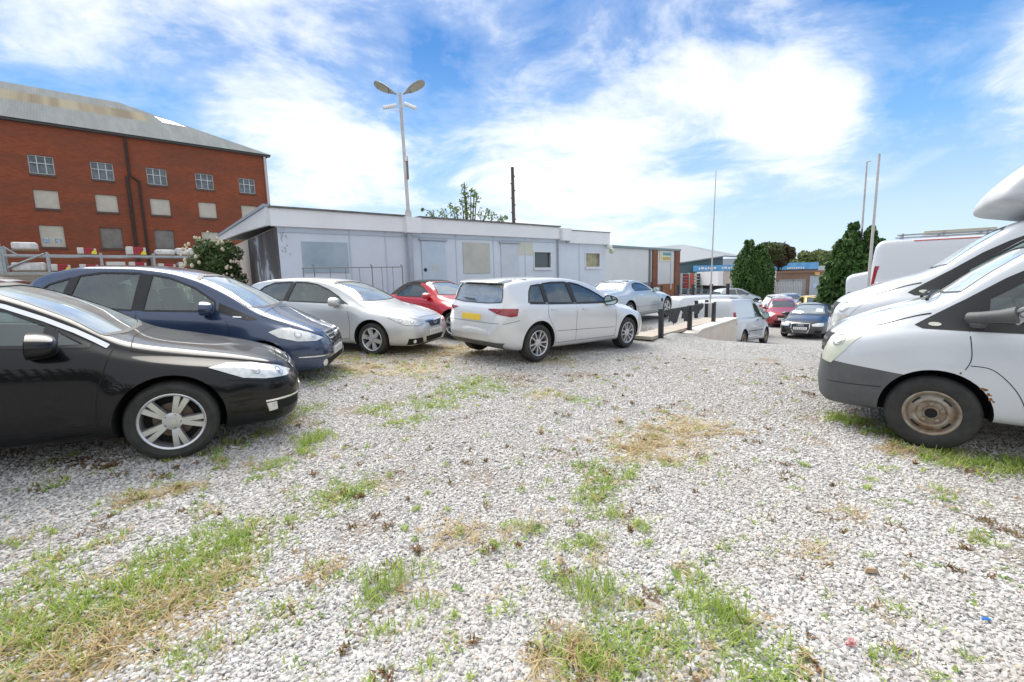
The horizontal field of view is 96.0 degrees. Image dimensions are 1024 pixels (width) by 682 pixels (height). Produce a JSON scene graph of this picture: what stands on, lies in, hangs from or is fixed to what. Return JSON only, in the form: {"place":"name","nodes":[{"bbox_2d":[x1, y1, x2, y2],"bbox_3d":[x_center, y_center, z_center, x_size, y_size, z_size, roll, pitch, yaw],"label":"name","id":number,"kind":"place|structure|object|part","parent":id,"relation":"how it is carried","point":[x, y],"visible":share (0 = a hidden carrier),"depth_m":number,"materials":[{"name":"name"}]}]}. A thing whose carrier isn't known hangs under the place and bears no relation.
{"place":"outdoors","nodes":[
{"label":"outdoors","id":0,"kind":"place"},
{"bbox_2d":[0,293,1023,681],"bbox_3d":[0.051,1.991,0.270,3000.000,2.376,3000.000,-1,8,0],"label":"gravel ground","id":1,"kind":"structure","parent":0,"point":[792,349],"depth_m":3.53,"materials":[{"name":"gravel"}]},
{"bbox_2d":[0,277,31,284],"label":"saloon car","id":2,"kind":"object","parent":1,"relation":"on","point":[13,280],"visible":0.02,"depth_m":8.34,"materials":[{"name":"silver metal"}]},
{"bbox_2d":[0,246,193,273],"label":"metal railing","id":3,"kind":"object","parent":1,"relation":"on","point":[4,265],"visible":0.45,"depth_m":21.93,"materials":[{"name":"metal"}]},
{"bbox_2d":[11,242,38,251],"bbox_3d":[-22.840,-4.419,21.613,0.850,0.370,0.870,-8,10,-42],"label":"goods pack","id":4,"kind":"object","parent":3,"relation":"on","point":[24,246],"visible":1,"depth_m":21.34,"materials":[{"name":"white plastic"}]},
{"bbox_2d":[11,262,47,271],"bbox_3d":[-22.787,-3.477,21.768,1.130,0.440,0.870,-8,10,-42],"label":"goods pack","id":5,"kind":"object","parent":3,"relation":"on","point":[32,267],"visible":0.95,"depth_m":21.49,"materials":[{"name":"white plastic"}]},
{"bbox_2d":[51,264,70,271],"bbox_3d":[-21.975,-3.553,22.473,0.683,0.360,0.915,-8,10,-42],"label":"goods pack","id":6,"kind":"object","parent":3,"relation":"on","point":[57,268],"visible":0.85,"depth_m":22.14,"materials":[{"name":"red plastic"}]},
{"bbox_2d":[77,247,96,254],"bbox_3d":[-21.246,-4.466,23.040,0.714,0.340,0.915,-8,10,-42],"label":"goods pack","id":7,"kind":"object","parent":3,"relation":"on","point":[84,251],"visible":0.98,"depth_m":22.72,"materials":[{"name":"red plastic"}]},
{"bbox_2d":[79,264,97,266],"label":"goods pack","id":8,"kind":"object","parent":3,"relation":"on","point":[82,265],"visible":0.3,"depth_m":22.74,"materials":[{"name":"red plastic"}]},
{"bbox_2d":[106,262,124,264],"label":"goods pack","id":9,"kind":"object","parent":3,"relation":"on","point":[115,263],"visible":0.34,"depth_m":23.49,"materials":[{"name":"white plastic"}]},
{"bbox_2d":[125,246,146,254],"bbox_3d":[-19.836,-4.725,24.305,0.796,0.440,0.915,-8,10,-42],"label":"goods pack","id":10,"kind":"object","parent":3,"relation":"on","point":[129,250],"visible":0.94,"depth_m":23.99,"materials":[{"name":"red plastic"}]},
{"bbox_2d":[128,262,145,264],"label":"goods pack","id":11,"kind":"object","parent":3,"relation":"on","point":[136,263],"visible":0.37,"depth_m":24.07,"materials":[{"name":"red plastic"}]},
{"bbox_2d":[154,249,174,255],"bbox_3d":[-18.959,-4.799,25.133,0.850,0.320,0.870,-8,10,-42],"label":"goods pack","id":12,"kind":"object","parent":3,"relation":"on","point":[157,252],"visible":0.96,"depth_m":24.82,"materials":[{"name":"white plastic"}]},
{"bbox_2d":[156,263,175,266],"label":"goods pack","id":13,"kind":"object","parent":3,"relation":"on","point":[168,265],"visible":0.38,"depth_m":24.91,"materials":[{"name":"red plastic"}]},
{"bbox_2d":[176,262,189,267],"bbox_3d":[-18.292,-4.157,25.785,0.663,0.480,0.915,-8,10,-42],"label":"goods pack","id":14,"kind":"object","parent":3,"relation":"on","point":[178,264],"visible":0.37,"depth_m":25.34,"materials":[{"name":"white plastic"}]},
{"bbox_2d":[174,248,193,255],"bbox_3d":[-18.306,-4.945,25.715,0.780,0.420,0.870,-8,10,-42],"label":"goods pack","id":15,"kind":"object","parent":3,"relation":"on","point":[178,251],"visible":0.68,"depth_m":25.38,"materials":[{"name":"white plastic"}]},
{"bbox_2d":[0,273,207,300],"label":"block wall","id":16,"kind":"structure","parent":1,"relation":"on","point":[31,277],"depth_m":19.97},
{"bbox_2d":[0,81,270,271],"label":"brick warehouse","id":17,"kind":"structure","parent":1,"relation":"on","point":[105,177],"depth_m":29.17,"materials":[{"name":"brown"}]},
{"bbox_2d":[27,154,54,174],"bbox_3d":[-27.338,-10.212,26.773,1.065,1.050,0.092,-8,10,-42],"label":"window","id":18,"kind":"structure","parent":17,"relation":"in","point":[37,164],"depth_m":26.77,"materials":[{"name":"glass"}]},
{"bbox_2d":[90,161,114,180],"bbox_3d":[-25.378,-10.502,28.539,1.065,1.050,0.092,-8,10,-42],"label":"window","id":19,"kind":"structure","parent":17,"relation":"in","point":[103,171],"depth_m":28.55,"materials":[{"name":"glass"}]},
{"bbox_2d":[146,168,167,185],"bbox_3d":[-23.388,-10.796,30.333,1.065,1.050,0.092,-8,10,-42],"label":"window","id":20,"kind":"structure","parent":17,"relation":"in","point":[154,176],"depth_m":30.34,"materials":[{"name":"glass"}]},
{"bbox_2d":[195,173,213,189],"bbox_3d":[-21.428,-11.086,32.099,1.065,1.050,0.092,-8,10,-42],"label":"window","id":21,"kind":"structure","parent":17,"relation":"in","point":[203,181],"depth_m":32.11,"materials":[{"name":"glass"}]},
{"bbox_2d":[238,178,254,193],"bbox_3d":[-19.489,-11.372,33.846,1.065,1.050,0.092,-8,10,-42],"label":"window","id":22,"kind":"structure","parent":17,"relation":"in","point":[245,185],"depth_m":33.87,"materials":[{"name":"glass"}]},
{"bbox_2d":[0,280,299,458],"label":"saloon car","id":23,"kind":"object","parent":1,"relation":"on","point":[75,369],"visible":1,"depth_m":3.76,"materials":[{"name":"black paint"}]},
{"bbox_3d":[-4.646,-0.340,4.464,1.000,0.390,0.240,-1,8,-29],"label":"side window","id":24,"kind":"part","parent":23,"relation":"part of","materials":[{"name":"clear glass"}]},
{"bbox_3d":[-4.787,-0.254,3.569,2.937,0.440,1.702,-1,8,-29],"label":"window frame","id":25,"kind":"part","parent":23,"relation":"part of","materials":[{"name":"black plastic"}]},
{"bbox_2d":[29,265,342,370],"bbox_3d":[-4.584,-0.281,6.810,3.858,1.592,2.129,1,8,-9],"label":"hatchback car","id":26,"kind":"object","parent":1,"relation":"on","point":[305,341],"visible":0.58,"depth_m":6.29,"materials":[{"name":"blue paint"}]},
{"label":"rear window","id":27,"kind":"part","parent":26,"relation":"part of","materials":[{"name":"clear glass"}]},
{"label":"side window","id":28,"kind":"part","parent":26,"relation":"part of","materials":[{"name":"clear glass"}]},
{"bbox_3d":[-4.971,-0.703,6.683,2.913,0.575,1.676,1,8,-9],"label":"window frame","id":29,"kind":"part","parent":26,"relation":"part of","materials":[{"name":"black plastic"}]},
{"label":"side window","id":30,"kind":"part","parent":26,"relation":"part of","materials":[{"name":"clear glass"}]},
{"bbox_2d":[180,231,248,301],"bbox_3d":[-9.582,-2.007,14.748,2.049,2.962,1.760,-1,8,0],"label":"flowering shrub","id":31,"kind":"object","parent":1,"relation":"on","point":[211,256],"visible":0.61,"depth_m":14.37,"materials":[{"name":"green plant"}]},
{"bbox_2d":[241,277,445,354],"bbox_3d":[-3.566,-0.616,9.804,4.268,1.451,2.129,3,9,16],"label":"hatchback car","id":32,"kind":"object","parent":1,"relation":"on","point":[369,319],"visible":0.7,"depth_m":8.94,"materials":[{"name":"silver metal"}]},
{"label":"rear window","id":33,"kind":"part","parent":32,"relation":"part of","materials":[{"name":"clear glass"}]},
{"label":"side window","id":34,"kind":"part","parent":32,"relation":"part of","materials":[{"name":"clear glass"}]},
{"bbox_3d":[-4.091,-1.087,9.892,2.942,0.428,1.700,3,9,16],"label":"window frame","id":35,"kind":"part","parent":32,"relation":"part of","materials":[{"name":"black plastic"}]},
{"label":"side window","id":36,"kind":"part","parent":32,"relation":"part of","materials":[{"name":"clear glass"}]},
{"bbox_2d":[302,264,403,288],"bbox_3d":[-4.280,-1.034,12.824,2.800,2.180,0.028,-8,10,-38],"label":"railing","id":37,"kind":"object","parent":1,"relation":"on","point":[371,267],"visible":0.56,"depth_m":12.78,"materials":[{"name":"grey"}]},
{"bbox_2d":[374,79,424,281],"bbox_3d":[-3.284,-4.000,14.227,1.533,7.631,0.374,-1,8,0],"label":"lamp post","id":38,"kind":"object","parent":1,"relation":"on","point":[417,85],"visible":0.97,"depth_m":13.97,"materials":[{"name":"metal"}]},
{"bbox_2d":[216,204,614,300],"bbox_3d":[-3.865,-2.626,20.062,13.890,4.170,9.820,-8,10,-38],"label":"office cabin","id":39,"kind":"object","parent":1,"relation":"on","point":[280,242],"visible":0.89,"depth_m":14.80,"materials":[{"name":"metal"}]},
{"bbox_2d":[421,241,446,279],"bbox_3d":[-2.548,-2.000,15.235,0.880,2.560,0.054,-8,10,-38],"label":"door","id":40,"kind":"structure","parent":39,"relation":"in","point":[433,254],"depth_m":15.12,"materials":[{"name":"paint"}]},
{"bbox_2d":[500,243,518,276],"bbox_3d":[-0.062,-2.333,17.215,0.830,2.560,0.044,-8,10,-38],"label":"door","id":41,"kind":"structure","parent":39,"relation":"in","point":[509,253],"depth_m":17.09,"materials":[{"name":"paint"}]},
{"bbox_2d":[533,251,552,269],"bbox_3d":[1.193,-3.172,18.177,0.970,0.740,0.160,-8,10,-38],"label":"window","id":42,"kind":"structure","parent":39,"relation":"in","point":[541,260],"depth_m":18.22,"materials":[{"name":"grey"}]},
{"bbox_2d":[585,252,600,268],"bbox_3d":[3.486,-3.487,19.997,0.980,0.720,0.160,-8,10,-38],"label":"window","id":43,"kind":"structure","parent":39,"relation":"in","point":[591,260],"depth_m":20.06,"materials":[{"name":"grey"}]},
{"bbox_2d":[390,279,459,337],"bbox_3d":[-1.894,-0.930,12.084,4.043,1.346,2.025,6,10,32],"label":"roadster car","id":44,"kind":"object","parent":1,"relation":"on","point":[438,296],"visible":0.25,"depth_m":11.49,"materials":[{"name":"red paint"}]},
{"bbox_3d":[-1.966,-1.367,12.070,1.369,0.380,1.593,6,10,32],"label":"window frame","id":45,"kind":"part","parent":44,"relation":"part of","materials":[{"name":"black plastic"}]},
{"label":"side window","id":46,"kind":"part","parent":44,"relation":"part of","materials":[{"name":"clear glass"}]},
{"bbox_2d":[420,182,507,221],"bbox_3d":[-2.908,-5.891,29.457,5.560,8.274,1.304,-1,8,0],"label":"sparse tree","id":47,"kind":"object","parent":1,"relation":"on","point":[472,205],"visible":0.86,"depth_m":29.05,"materials":[{"name":"green plant"}]},
{"bbox_2d":[0,345,1023,681],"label":"grass","id":48,"kind":"structure","parent":1,"relation":"on","point":[382,579],"depth_m":2.33,"materials":[{"name":"plant"}]},
{"bbox_2d":[0,343,1023,681],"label":"dry grass","id":49,"kind":"structure","parent":1,"relation":"on","point":[106,635],"depth_m":2.17,"materials":[{"name":"plant"}]},
{"bbox_2d":[0,349,1023,681],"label":"weeds","id":50,"kind":"object","parent":1,"relation":"on","point":[518,543],"visible":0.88,"depth_m":2.90,"materials":[{"name":"plant"}]},
{"bbox_2d":[510,167,515,222],"bbox_3d":[0.120,-5.474,25.497,0.232,7.950,0.220,6,10,42],"label":"utility pole","id":51,"kind":"object","parent":1,"relation":"on","point":[513,195],"visible":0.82,"depth_m":25.11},
{"bbox_2d":[12,381,1023,681],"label":"broadleaf weeds","id":52,"kind":"object","parent":1,"relation":"on","point":[682,645],"visible":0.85,"depth_m":2.34,"materials":[{"name":"plant"}]},
{"bbox_2d":[450,277,641,361],"bbox_3d":[0.913,-0.588,9.639,4.504,1.491,2.258,-6,11,-42],"label":"estate car","id":53,"kind":"object","parent":1,"relation":"on","point":[534,319],"visible":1,"depth_m":8.40,"materials":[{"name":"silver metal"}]},
{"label":"side window","id":54,"kind":"part","parent":53,"relation":"part of","materials":[{"name":"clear glass"}]},
{"bbox_3d":[0.506,-1.004,9.194,3.138,0.423,1.728,-6,11,-42],"label":"window frame","id":55,"kind":"part","parent":53,"relation":"part of","materials":[{"name":"black plastic"}]},
{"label":"side window","id":56,"kind":"part","parent":53,"relation":"part of","materials":[{"name":"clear glass"}]},
{"bbox_2d":[593,280,671,316],"bbox_3d":[3.639,-1.345,15.019,2.104,1.298,4.530,5,11,43],"label":"coupe car","id":57,"kind":"object","parent":1,"relation":"on","point":[641,298],"visible":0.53,"depth_m":14.39,"materials":[{"name":"silver metal"}]},
{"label":"rear window","id":58,"kind":"part","parent":57,"relation":"part of","materials":[{"name":"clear glass"}]},
{"bbox_3d":[3.425,-1.758,14.744,1.644,0.299,1.893,5,11,43],"label":"window frame","id":59,"kind":"part","parent":57,"relation":"part of","materials":[{"name":"black plastic"}]},
{"bbox_2d":[605,245,680,294],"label":"industrial unit","id":60,"kind":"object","parent":1,"relation":"on","point":[644,265],"visible":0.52,"depth_m":54.65,"materials":[{"name":"metal"}]},
{"bbox_2d":[659,251,670,261],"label":"shop sign","id":61,"kind":"object","parent":60,"relation":"attached to","point":[664,256],"visible":1,"depth_m":58.15,"materials":[{"name":"white"}]},
{"bbox_2d":[658,309,663,337],"bbox_3d":[3.551,-0.387,10.980,0.115,0.756,0.115,5,10,41],"label":"bollard post","id":62,"kind":"object","parent":1,"relation":"on","point":[660,323],"visible":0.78,"depth_m":10.94,"materials":[{"name":"metal"}]},
{"bbox_2d":[634,317,720,339],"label":"kerb slabs","id":63,"kind":"structure","parent":1,"relation":"on","point":[653,333],"depth_m":12.05,"materials":[{"name":"concrete"}]},
{"bbox_2d":[676,285,678,295],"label":"fence post","id":64,"kind":"object","parent":1,"relation":"on","point":[677,290],"visible":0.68,"depth_m":30.31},
{"bbox_2d":[691,284,694,294],"bbox_3d":[11.938,-2.583,30.470,0.190,2.295,0.190,-1,8,0],"label":"fence post","id":65,"kind":"object","parent":1,"relation":"on","point":[692,289],"visible":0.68,"depth_m":30.29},
{"bbox_2d":[680,273,708,294],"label":"display rack","id":66,"kind":"object","parent":1,"relation":"on","point":[688,281],"visible":0.44,"depth_m":54.45,"materials":[{"name":"red"}]},
{"bbox_2d":[653,245,736,292],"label":"grey warehouse","id":67,"kind":"structure","parent":1,"relation":"on","point":[693,259],"depth_m":74.26,"materials":[{"name":"teal"}]},
{"bbox_2d":[694,301,697,317],"bbox_3d":[6.126,-1.002,15.325,0.115,0.676,0.115,5,10,41],"label":"bollard post","id":68,"kind":"object","parent":1,"relation":"on","point":[696,314],"visible":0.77,"depth_m":15.29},
{"bbox_2d":[704,300,708,316],"bbox_3d":[6.595,-1.054,15.623,0.115,0.676,0.115,5,10,41],"label":"bollard post","id":69,"kind":"object","parent":1,"relation":"on","point":[706,310],"visible":0.81,"depth_m":15.58,"materials":[{"name":"metal"}]},
{"bbox_2d":[682,317,737,340],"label":"retaining wall","id":70,"kind":"structure","parent":1,"relation":"on","point":[724,329],"depth_m":13.38,"materials":[{"name":"concrete"}]},
{"bbox_2d":[687,305,692,329],"bbox_3d":[4.727,-0.579,12.250,0.115,0.736,0.115,5,10,41],"label":"bollard post","id":71,"kind":"object","parent":70,"relation":"on","point":[689,323],"visible":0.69,"depth_m":12.21,"materials":[{"name":"metal"}]},
{"bbox_3d":[4.444,-0.863,11.928,1.799,0.084,1.986,-1,8,0],"label":"post rail","id":72,"kind":"object","parent":71,"relation":"attached to","visible":0},
{"bbox_2d":[665,307,681,324],"bbox_3d":[4.001,-0.606,11.409,0.078,0.411,0.864,5,10,42],"label":"hanging sheet","id":73,"kind":"object","parent":72,"relation":"hanging from","point":[673,314],"visible":1,"depth_m":11.38,"materials":[{"name":"fabric"}]},
{"bbox_2d":[681,306,690,320],"bbox_3d":[4.494,-0.704,11.961,0.078,0.396,0.549,5,10,42],"label":"hanging sheet","id":74,"kind":"object","parent":72,"relation":"hanging from","point":[685,310],"visible":0.94,"depth_m":11.93,"materials":[{"name":"fabric"}]},
{"bbox_2d":[693,304,703,313],"bbox_3d":[5.036,-0.867,12.551,0.078,0.260,0.891,5,10,42],"label":"hanging sheet","id":75,"kind":"object","parent":72,"relation":"hanging from","point":[697,308],"visible":0.96,"depth_m":12.59,"materials":[{"name":"fabric"}]},
{"bbox_2d":[711,302,715,321],"bbox_3d":[6.011,-0.803,13.737,0.115,0.716,0.115,5,10,41],"label":"bollard post","id":76,"kind":"object","parent":70,"relation":"on","point":[713,315],"visible":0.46,"depth_m":13.69,"materials":[{"name":"metal"}]},
{"bbox_2d":[709,175,715,317],"bbox_3d":[6.796,-3.204,15.641,0.100,4.961,0.065,-4,8,-21],"label":"flagpole","id":77,"kind":"object","parent":1,"relation":"on","point":[712,255],"visible":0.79,"depth_m":15.69,"materials":[{"name":"metal"}]},
{"bbox_2d":[697,271,732,288],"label":"box trailer","id":78,"kind":"object","parent":1,"relation":"on","point":[721,279],"visible":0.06,"depth_m":50.37,"materials":[{"name":"white metal"}]},
{"bbox_2d":[671,294,765,319],"bbox_3d":[9.294,-1.173,21.371,4.860,1.972,2.473,-4,7,-18],"label":"panel van","id":79,"kind":"object","parent":1,"relation":"on","point":[681,301],"visible":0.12,"depth_m":20.18,"materials":[{"name":"white paint"}]},
{"bbox_2d":[726,284,729,294],"bbox_3d":[14.237,-2.642,30.470,0.190,2.295,0.190,-1,8,0],"label":"fence post","id":80,"kind":"object","parent":1,"relation":"on","point":[727,288],"visible":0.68,"depth_m":30.30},
{"bbox_2d":[692,298,769,342],"bbox_3d":[8.643,-0.740,18.113,2.244,1.832,4.280,1,4,44],"label":"van","id":81,"kind":"object","parent":1,"relation":"on","point":[752,323],"visible":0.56,"depth_m":16.79,"materials":[{"name":"white paint"}]},
{"bbox_2d":[713,288,761,302],"bbox_3d":[17.974,-3.524,36.943,3.818,1.481,2.025,-3,7,-10],"label":"estate car","id":82,"kind":"object","parent":1,"relation":"on","point":[743,293],"visible":0.34,"depth_m":36.24,"materials":[{"name":"silver metal"}]},
{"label":"side window","id":83,"kind":"part","parent":82,"relation":"part of","materials":[{"name":"grey"}]},
{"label":"side window","id":84,"kind":"part","parent":82,"relation":"part of","materials":[{"name":"grey"}]},
{"bbox_2d":[729,239,775,300],"bbox_3d":[19.787,-5.295,37.579,3.790,6.101,2.983,-1,8,0],"label":"conifer","id":85,"kind":"object","parent":1,"relation":"on","point":[753,271],"visible":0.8,"depth_m":36.83,"materials":[{"name":"green plant"}]},
{"bbox_2d":[744,298,762,312],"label":"saloon car","id":86,"kind":"object","parent":1,"relation":"on","point":[759,305],"visible":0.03,"depth_m":29.67,"materials":[{"name":"silver metal"}]},
{"bbox_2d":[727,281,801,295],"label":"palisade fence","id":87,"kind":"object","parent":1,"relation":"on","point":[786,285],"visible":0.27,"depth_m":44.80,"materials":[{"name":"grey"}]},
{"bbox_2d":[758,294,786,311],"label":"hatchback car","id":88,"kind":"object","parent":1,"relation":"on","point":[767,299],"visible":0.11,"depth_m":32.36,"materials":[{"name":"white paint"}]},
{"bbox_2d":[761,241,786,266],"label":"broadleaf tree","id":89,"kind":"object","parent":1,"relation":"on","point":[776,251],"visible":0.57,"depth_m":56.35,"materials":[{"name":"green plant"}]},
{"bbox_2d":[762,298,796,325],"bbox_3d":[15.235,-1.653,26.023,2.025,1.482,3.818,2,8,28],"label":"hatchback car","id":90,"kind":"object","parent":1,"relation":"on","point":[774,308],"visible":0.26,"depth_m":25.20,"materials":[{"name":"red paint"}]},
{"bbox_2d":[763,296,798,305],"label":"hatchback car","id":91,"kind":"object","parent":1,"relation":"on","point":[765,304],"visible":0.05,"depth_m":28.62,"materials":[{"name":"silver metal"}]},
{"bbox_2d":[773,241,796,270],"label":"broadleaf tree","id":92,"kind":"object","parent":1,"relation":"on","point":[791,254],"visible":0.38,"depth_m":58.15,"materials":[{"name":"brown plant"}]},
{"bbox_2d":[779,293,800,302],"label":"saloon car","id":93,"kind":"object","parent":1,"relation":"on","point":[795,296],"visible":0.08,"depth_m":34.82,"materials":[{"name":"blue metal"}]},
{"bbox_2d":[773,270,825,295],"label":"brick garage","id":94,"kind":"structure","parent":1,"relation":"on","point":[809,280],"depth_m":54.60,"materials":[{"name":"brown"}]},
{"bbox_2d":[809,276,818,294],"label":"door","id":95,"kind":"structure","parent":94,"relation":"in","point":[813,281],"depth_m":54.64,"materials":[{"name":"grey"}]},
{"bbox_2d":[780,302,831,337],"bbox_3d":[13.992,-1.051,21.504,2.238,1.457,4.818,5,10,43],"label":"cabriolet car","id":96,"kind":"object","parent":1,"relation":"on","point":[809,318],"visible":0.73,"depth_m":20.23,"materials":[{"name":"blue paint"}]},
{"bbox_3d":[14.273,-1.542,21.762,1.702,0.440,2.943,5,10,43],"label":"window frame","id":97,"kind":"part","parent":96,"relation":"part of","materials":[{"name":"black plastic"}]},
{"bbox_2d":[796,295,816,303],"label":"hatchback car","id":98,"kind":"object","parent":1,"relation":"on","point":[806,298],"visible":0.12,"depth_m":28.94,"materials":[{"name":"yellow paint"}]},
{"bbox_2d":[796,250,825,265],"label":"broadleaf tree","id":99,"kind":"object","parent":1,"relation":"on","point":[805,256],"visible":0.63,"depth_m":135.65,"materials":[{"name":"green plant"}]},
{"bbox_2d":[811,248,832,265],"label":"broadleaf tree","id":100,"kind":"object","parent":1,"relation":"on","point":[825,253],"visible":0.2,"depth_m":137.36,"materials":[{"name":"green plant"}]},
{"bbox_2d":[813,220,885,303],"bbox_3d":[19.456,-3.484,25.604,4.633,6.390,3.465,-1,8,0],"label":"conifer","id":101,"kind":"object","parent":1,"relation":"on","point":[848,256],"visible":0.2,"depth_m":25.38,"materials":[{"name":"green plant"}]},
{"bbox_2d":[845,637,856,646],"bbox_3d":[1.457,1.292,1.978,0.045,0.033,0.026,-5,8,-22],"label":"crumpled wrapper","id":102,"kind":"object","parent":1,"relation":"on","point":[850,641],"visible":1,"depth_m":1.97,"materials":[{"name":"paper"}]},
{"bbox_2d":[846,271,867,293],"bbox_3d":[12.062,-1.379,12.964,4.280,1.832,2.244,-8,2,39],"label":"van","id":103,"kind":"object","parent":1,"relation":"on","point":[855,281],"visible":0.06,"depth_m":13.53,"materials":[{"name":"white paint"}]},
{"bbox_2d":[861,160,870,237],"bbox_3d":[22.421,-6.479,29.474,0.299,9.739,0.140,-1,8,0],"label":"flagpole","id":104,"kind":"object","parent":1,"relation":"on","point":[863,209],"visible":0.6,"depth_m":29.07,"materials":[{"name":"metal"}]},
{"bbox_2d":[864,567,878,572],"bbox_3d":[1.919,1.223,2.465,0.070,0.036,0.055,1,8,19],"label":"brick fragment","id":105,"kind":"object","parent":1,"relation":"on","point":[870,570],"visible":1,"depth_m":2.45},
{"bbox_2d":[866,154,880,286],"bbox_3d":[6.950,-1.553,8.950,0.076,3.980,0.060,-5,8,-22],"label":"flagpole","id":106,"kind":"object","parent":1,"relation":"on","point":[873,228],"visible":0.59,"depth_m":8.84,"materials":[{"name":"metal"}]},
{"bbox_2d":[818,245,1023,448],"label":"panel van","id":107,"kind":"object","parent":1,"relation":"on","point":[941,368],"visible":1,"depth_m":4.24,"materials":[{"name":"white paint"}]},
{"bbox_3d":[4.908,-0.534,4.495,1.501,0.769,1.919,6,10,38],"label":"window frame","id":108,"kind":"part","parent":107,"relation":"part of","materials":[{"name":"black plastic"}]},
{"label":"side window","id":109,"kind":"part","parent":107,"relation":"part of","materials":[{"name":"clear glass"}]},
{"bbox_2d":[826,166,1023,331],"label":"panel van","id":110,"kind":"object","parent":1,"relation":"on","point":[1003,200],"visible":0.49,"depth_m":6.08,"materials":[{"name":"white paint"}]},
{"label":"window frame","id":111,"kind":"part","parent":110,"relation":"part of","materials":[{"name":"black plastic"}]},
{"bbox_2d":[870,227,1023,284],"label":"panel van","id":112,"kind":"object","parent":1,"relation":"on","point":[900,256],"visible":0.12,"depth_m":10.53,"materials":[{"name":"white paint"}]},
{"bbox_2d":[981,617,991,620],"bbox_3d":[2.200,1.289,2.143,0.047,0.008,0.030,-1,8,0],"label":"blue scrap","id":113,"kind":"object","parent":1,"relation":"on","point":[986,618],"visible":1,"depth_m":2.14,"materials":[{"name":"blue plastic"}]},
{"bbox_2d":[0,0,1023,258],"label":"sky","id":114,"kind":"structure","parent":0,"point":[621,118],"materials":[{"name":"blue"}]},
{"bbox_2d":[774,262,825,270],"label":"blue fascia building","id":115,"kind":"structure","parent":0,"point":[806,266],"depth_m":68.88,"materials":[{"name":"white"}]}
]}

